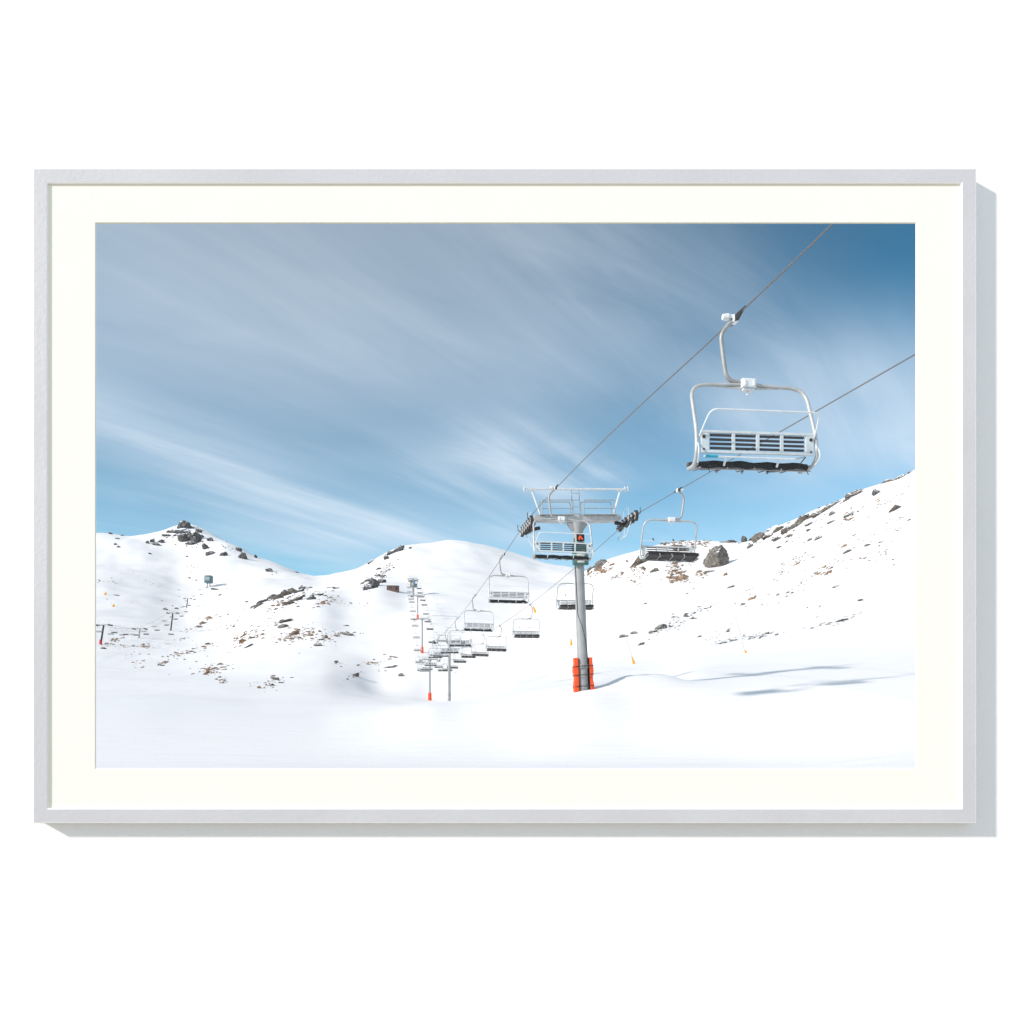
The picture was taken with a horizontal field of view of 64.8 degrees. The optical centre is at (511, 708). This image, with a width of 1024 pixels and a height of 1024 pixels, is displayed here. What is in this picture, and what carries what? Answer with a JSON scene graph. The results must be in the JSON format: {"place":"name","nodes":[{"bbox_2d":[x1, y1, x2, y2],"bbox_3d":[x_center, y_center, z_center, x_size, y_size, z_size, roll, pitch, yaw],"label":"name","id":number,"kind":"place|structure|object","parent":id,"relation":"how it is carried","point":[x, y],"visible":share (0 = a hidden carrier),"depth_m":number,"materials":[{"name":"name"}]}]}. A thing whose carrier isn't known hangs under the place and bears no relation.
{"place":"outdoors","nodes":[
{"label":"outdoors","id":0,"kind":"place"},
{"bbox_2d":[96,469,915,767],"bbox_3d":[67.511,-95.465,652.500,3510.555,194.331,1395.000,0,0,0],"label":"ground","id":1,"kind":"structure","parent":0,"point":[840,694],"depth_m":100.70,"materials":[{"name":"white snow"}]},
{"bbox_2d":[96,619,112,643],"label":"lift tower","id":2,"kind":"structure","parent":1,"relation":"on","point":[100,640],"depth_m":256.24,"materials":[{"name":"grey metal"}]},
{"bbox_2d":[101,580,210,628],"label":"haul rope","id":3,"kind":"object","parent":2,"relation":"attached to","point":[146,624],"visible":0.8,"depth_m":299.76,"materials":[{"name":"metal"}]},
{"bbox_2d":[134,626,147,637],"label":"lift tower","id":4,"kind":"structure","parent":1,"relation":"on","point":[140,630],"depth_m":295.37,"materials":[{"name":"metal"}]},
{"bbox_2d":[166,609,178,630],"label":"lift tower","id":5,"kind":"structure","parent":1,"relation":"on","point":[171,618],"depth_m":349.09,"materials":[{"name":"grey metal"}]},
{"bbox_2d":[166,528,188,533],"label":"rock","id":6,"kind":"object","parent":1,"relation":"on","point":[181,530],"visible":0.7,"depth_m":790.96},
{"bbox_2d":[177,534,188,541],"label":"rock","id":7,"kind":"object","parent":1,"relation":"on","point":[182,538],"visible":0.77,"depth_m":769.47,"materials":[{"name":"grey stone"}]},
{"bbox_2d":[177,520,192,528],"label":"rock","id":8,"kind":"object","parent":1,"relation":"on","point":[184,524],"visible":0.69,"depth_m":804.63,"materials":[{"name":"grey stone"}]},
{"bbox_2d":[185,541,195,544],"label":"rock","id":9,"kind":"object","parent":1,"relation":"on","point":[190,543],"visible":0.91,"depth_m":764.31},
{"bbox_2d":[187,532,201,540],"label":"rock","id":10,"kind":"object","parent":1,"relation":"on","point":[190,536],"visible":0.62,"depth_m":773.68,"materials":[{"name":"grey stone"}]},
{"bbox_2d":[192,536,200,542],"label":"rock","id":11,"kind":"object","parent":1,"relation":"on","point":[196,539],"visible":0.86,"depth_m":767.91,"materials":[{"name":"grey stone"}]},
{"bbox_2d":[202,543,208,549],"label":"rock","id":12,"kind":"object","parent":1,"relation":"on","point":[204,545],"visible":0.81,"depth_m":745.50,"materials":[{"name":"grey stone"}]},
{"bbox_2d":[205,551,215,555],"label":"rock","id":13,"kind":"object","parent":1,"relation":"on","point":[208,553],"visible":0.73,"depth_m":718.30,"materials":[{"name":"grey stone"}]},
{"bbox_2d":[204,575,217,586],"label":"lift station","id":14,"kind":"object","parent":1,"relation":"on","point":[207,578],"visible":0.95,"depth_m":609.81,"materials":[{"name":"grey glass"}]},
{"bbox_2d":[238,552,247,558],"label":"rock","id":15,"kind":"object","parent":1,"relation":"on","point":[242,555],"visible":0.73,"depth_m":707.10,"materials":[{"name":"grey stone"}]},
{"bbox_2d":[273,594,283,599],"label":"rock","id":16,"kind":"object","parent":1,"relation":"on","point":[277,596],"visible":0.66,"depth_m":338.14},
{"bbox_2d":[277,624,288,627],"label":"rock","id":17,"kind":"object","parent":1,"relation":"on","point":[282,625],"visible":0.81,"depth_m":263.00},
{"bbox_2d":[280,590,291,595],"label":"rock","id":18,"kind":"object","parent":1,"relation":"on","point":[284,592],"visible":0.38,"depth_m":359.12,"materials":[{"name":"grey stone"}]},
{"bbox_2d":[282,601,294,605],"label":"rock","id":19,"kind":"object","parent":1,"relation":"on","point":[287,603],"visible":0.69,"depth_m":308.14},
{"bbox_2d":[288,588,297,592],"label":"rock","id":20,"kind":"object","parent":1,"relation":"on","point":[291,590],"visible":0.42,"depth_m":411.80,"materials":[{"name":"grey stone"}]},
{"bbox_2d":[287,594,304,601],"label":"rock","id":21,"kind":"object","parent":1,"relation":"on","point":[300,597],"visible":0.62,"depth_m":314.77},
{"bbox_2d":[363,584,372,590],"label":"rock","id":22,"kind":"object","parent":1,"relation":"on","point":[367,586],"visible":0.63,"depth_m":356.33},
{"bbox_2d":[368,580,378,587],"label":"rock","id":23,"kind":"object","parent":1,"relation":"on","point":[374,584],"visible":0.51,"depth_m":358.88,"materials":[{"name":"grey stone"}]},
{"bbox_2d":[369,577,379,584],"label":"rock","id":24,"kind":"object","parent":1,"relation":"on","point":[375,580],"visible":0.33,"depth_m":369.00,"materials":[{"name":"grey stone"}]},
{"bbox_2d":[377,578,385,582],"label":"rock","id":25,"kind":"object","parent":1,"relation":"on","point":[381,580],"visible":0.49,"depth_m":387.17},
{"bbox_2d":[392,546,404,552],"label":"rock","id":26,"kind":"object","parent":1,"relation":"on","point":[400,548],"visible":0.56,"depth_m":527.02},
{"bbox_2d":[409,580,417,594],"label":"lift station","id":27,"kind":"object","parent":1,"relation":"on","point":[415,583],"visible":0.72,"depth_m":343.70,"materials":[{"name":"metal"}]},
{"bbox_2d":[408,576,418,597],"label":"lift tower","id":28,"kind":"structure","parent":1,"relation":"on","point":[413,578],"depth_m":337.89,"materials":[{"name":"metal"}]},
{"bbox_2d":[419,653,440,700],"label":"lift tower","id":29,"kind":"structure","parent":1,"relation":"on","point":[429,693],"depth_m":175.30,"materials":[{"name":"metal"}]},
{"bbox_2d":[432,631,464,700],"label":"lift tower","id":30,"kind":"structure","parent":1,"relation":"on","point":[449,676],"depth_m":112.31,"materials":[{"name":"metal"}]},
{"bbox_2d":[408,224,915,659],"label":"haul rope","id":31,"kind":"object","parent":30,"relation":"attached to","point":[803,252],"visible":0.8,"depth_m":17.18,"materials":[{"name":"metal"}]},
{"bbox_2d":[421,656,432,669],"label":"chairlift chair","id":32,"kind":"object","parent":31,"relation":"hanging from","point":[429,668],"visible":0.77,"depth_m":141.29,"materials":[{"name":"metal"}]},
{"bbox_2d":[424,657,436,665],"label":"chairlift chair","id":33,"kind":"object","parent":31,"relation":"hanging from","point":[425,664],"visible":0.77,"depth_m":126.92,"materials":[{"name":"metal"}]},
{"bbox_2d":[428,640,442,657],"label":"chairlift chair","id":34,"kind":"object","parent":31,"relation":"hanging from","point":[431,655],"visible":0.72,"depth_m":112.60,"materials":[{"name":"paint"}]},
{"bbox_2d":[433,636,449,656],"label":"chairlift chair","id":35,"kind":"object","parent":31,"relation":"hanging from","point":[443,655],"visible":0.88,"depth_m":98.32,"materials":[{"name":"paint"}]},
{"bbox_2d":[440,629,459,653],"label":"chairlift chair","id":36,"kind":"object","parent":31,"relation":"hanging from","point":[450,651],"visible":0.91,"depth_m":84.07,"materials":[{"name":"paint"}]},
{"bbox_2d":[446,654,458,668],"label":"chairlift chair","id":37,"kind":"object","parent":31,"relation":"hanging from","point":[453,667],"visible":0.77,"depth_m":134.99,"materials":[{"name":"metal"}]},
{"bbox_2d":[453,649,466,662],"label":"chairlift chair","id":38,"kind":"object","parent":31,"relation":"hanging from","point":[458,661],"visible":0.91,"depth_m":120.20,"materials":[{"name":"metal"}]},
{"bbox_2d":[460,639,475,657],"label":"chairlift chair","id":39,"kind":"object","parent":31,"relation":"hanging from","point":[468,656],"visible":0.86,"depth_m":105.66,"materials":[{"name":"paint"}]},
{"bbox_2d":[471,634,488,656],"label":"chairlift chair","id":40,"kind":"object","parent":31,"relation":"hanging from","point":[484,654],"visible":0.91,"depth_m":91.01,"materials":[{"name":"paint"}]},
{"bbox_2d":[488,553,528,603],"bbox_3d":[-0.178,-6.441,40.107,2.052,2.612,1.092,0,0,-8],"label":"chairlift chair","id":41,"kind":"object","parent":31,"relation":"hanging from","point":[501,595],"visible":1,"depth_m":39.95,"materials":[{"name":"paint"}]},
{"bbox_2d":[532,484,592,560],"bbox_3d":[1.688,-6.217,27.177,2.052,2.612,1.092,1,-1,-8],"label":"chairlift chair","id":42,"kind":"object","parent":31,"relation":"hanging from","point":[561,520],"visible":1,"depth_m":27.00,"materials":[{"name":"paint"}]},
{"bbox_2d":[639,487,699,564],"bbox_3d":[5.539,-6.393,28.318,2.052,2.612,1.171,1,2,-8],"label":"chairlift chair","id":43,"kind":"object","parent":31,"relation":"hanging from","point":[677,556],"visible":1,"depth_m":28.18,"materials":[{"name":"metal"}]},
{"bbox_2d":[685,306,820,474],"bbox_3d":[3.802,-5.004,12.839,2.052,2.612,1.092,-1,2,-8],"label":"chairlift chair","id":44,"kind":"object","parent":31,"relation":"hanging from","point":[747,386],"visible":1,"depth_m":12.71,"materials":[{"name":"paint"}]},
{"bbox_2d":[101,484,913,690],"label":"rocks","id":45,"kind":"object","parent":1,"relation":"on","point":[601,570],"depth_m":200.87,"materials":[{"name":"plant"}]},
{"bbox_2d":[0,0,1023,1023],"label":"wall","id":46,"kind":"structure","parent":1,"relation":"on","point":[510,924],"depth_m":1.60,"materials":[{"name":"paint"}]},
{"bbox_2d":[33,168,975,822],"bbox_3d":[-0.015,-0.414,1.586,1.840,1.277,0.028,0,0,0],"label":"picture frame","id":47,"kind":"object","parent":46,"relation":"attached to","point":[71,210],"visible":1,"depth_m":1.58,"materials":[{"name":"paint"}]},
{"bbox_2d":[594,559,607,568],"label":"rock","id":48,"kind":"object","parent":1,"relation":"on","point":[600,563],"visible":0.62,"depth_m":226.26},
{"bbox_2d":[623,628,634,663],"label":"marker pole","id":49,"kind":"object","parent":1,"relation":"on","point":[633,661],"visible":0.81,"depth_m":70.78,"materials":[{"name":"orange"}]},
{"bbox_2d":[630,555,646,567],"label":"rock","id":50,"kind":"object","parent":1,"relation":"on","point":[638,561],"visible":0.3,"depth_m":195.66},
{"bbox_2d":[673,544,693,549],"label":"rock","id":51,"kind":"object","parent":1,"relation":"on","point":[684,545],"visible":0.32,"depth_m":199.16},
{"bbox_2d":[703,545,728,567],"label":"rock","id":52,"kind":"object","parent":1,"relation":"on","point":[716,556],"visible":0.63,"depth_m":173.57,"materials":[{"name":"grey stone"}]},
{"bbox_2d":[731,605,746,652],"bbox_3d":[17.498,-5.958,62.080,1.257,3.990,0.204,0,0,0],"label":"marker pole","id":53,"kind":"object","parent":1,"relation":"on","point":[745,651],"visible":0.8,"depth_m":62.06,"materials":[{"name":"orange"}]},
{"bbox_2d":[741,536,746,542],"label":"rock","id":54,"kind":"object","parent":1,"relation":"on","point":[743,538],"visible":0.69,"depth_m":200.28,"materials":[{"name":"grey stone"}]},
{"bbox_2d":[751,532,764,542],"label":"rock","id":55,"kind":"object","parent":1,"relation":"on","point":[756,537],"visible":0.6,"depth_m":190.12,"materials":[{"name":"grey stone"}]},
{"bbox_2d":[761,533,771,538],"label":"rock","id":56,"kind":"object","parent":1,"relation":"on","point":[765,536],"visible":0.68,"depth_m":185.46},
{"bbox_2d":[763,525,778,532],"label":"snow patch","id":57,"kind":"object","parent":1,"relation":"on","point":[770,528],"visible":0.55,"depth_m":193.89,"materials":[{"name":"white snow"}]},
{"bbox_2d":[772,526,783,532],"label":"rock","id":58,"kind":"object","parent":1,"relation":"on","point":[777,529],"visible":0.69,"depth_m":184.30,"materials":[{"name":"grey stone"}]},
{"bbox_2d":[780,527,790,534],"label":"rock","id":59,"kind":"object","parent":1,"relation":"on","point":[784,530],"visible":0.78,"depth_m":175.94,"materials":[{"name":"grey stone"}]},
{"bbox_2d":[790,522,802,528],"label":"rock","id":60,"kind":"object","parent":1,"relation":"on","point":[794,525],"visible":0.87,"depth_m":174.91,"materials":[{"name":"grey stone"}]},
{"bbox_2d":[795,515,808,522],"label":"rock","id":61,"kind":"object","parent":1,"relation":"on","point":[803,518],"visible":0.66,"depth_m":175.90,"materials":[{"name":"grey stone"}]},
{"bbox_2d":[810,510,822,517],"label":"rock","id":62,"kind":"object","parent":1,"relation":"on","point":[815,514],"visible":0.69,"depth_m":172.26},
{"bbox_2d":[821,504,833,511],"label":"rock","id":63,"kind":"object","parent":1,"relation":"on","point":[827,507],"visible":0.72,"depth_m":171.12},
{"bbox_2d":[843,510,856,517],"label":"rock","id":64,"kind":"object","parent":1,"relation":"on","point":[847,514],"visible":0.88,"depth_m":154.28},
{"bbox_2d":[844,489,862,498],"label":"rock","id":65,"kind":"object","parent":1,"relation":"on","point":[853,493],"visible":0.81,"depth_m":168.12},
{"bbox_2d":[872,489,880,495],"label":"rock","id":66,"kind":"object","parent":1,"relation":"on","point":[875,492],"visible":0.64,"depth_m":158.26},
{"bbox_2d":[889,504,901,511],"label":"rock","id":67,"kind":"object","parent":1,"relation":"on","point":[894,507],"visible":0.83,"depth_m":135.40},
{"bbox_2d":[893,474,904,480],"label":"rock","id":68,"kind":"object","parent":1,"relation":"on","point":[899,476],"visible":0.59,"depth_m":167.06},
{"bbox_2d":[96,224,915,575],"label":"sky","id":69,"kind":"structure","parent":0,"point":[312,399],"materials":[{"name":"blue"}]}
]}

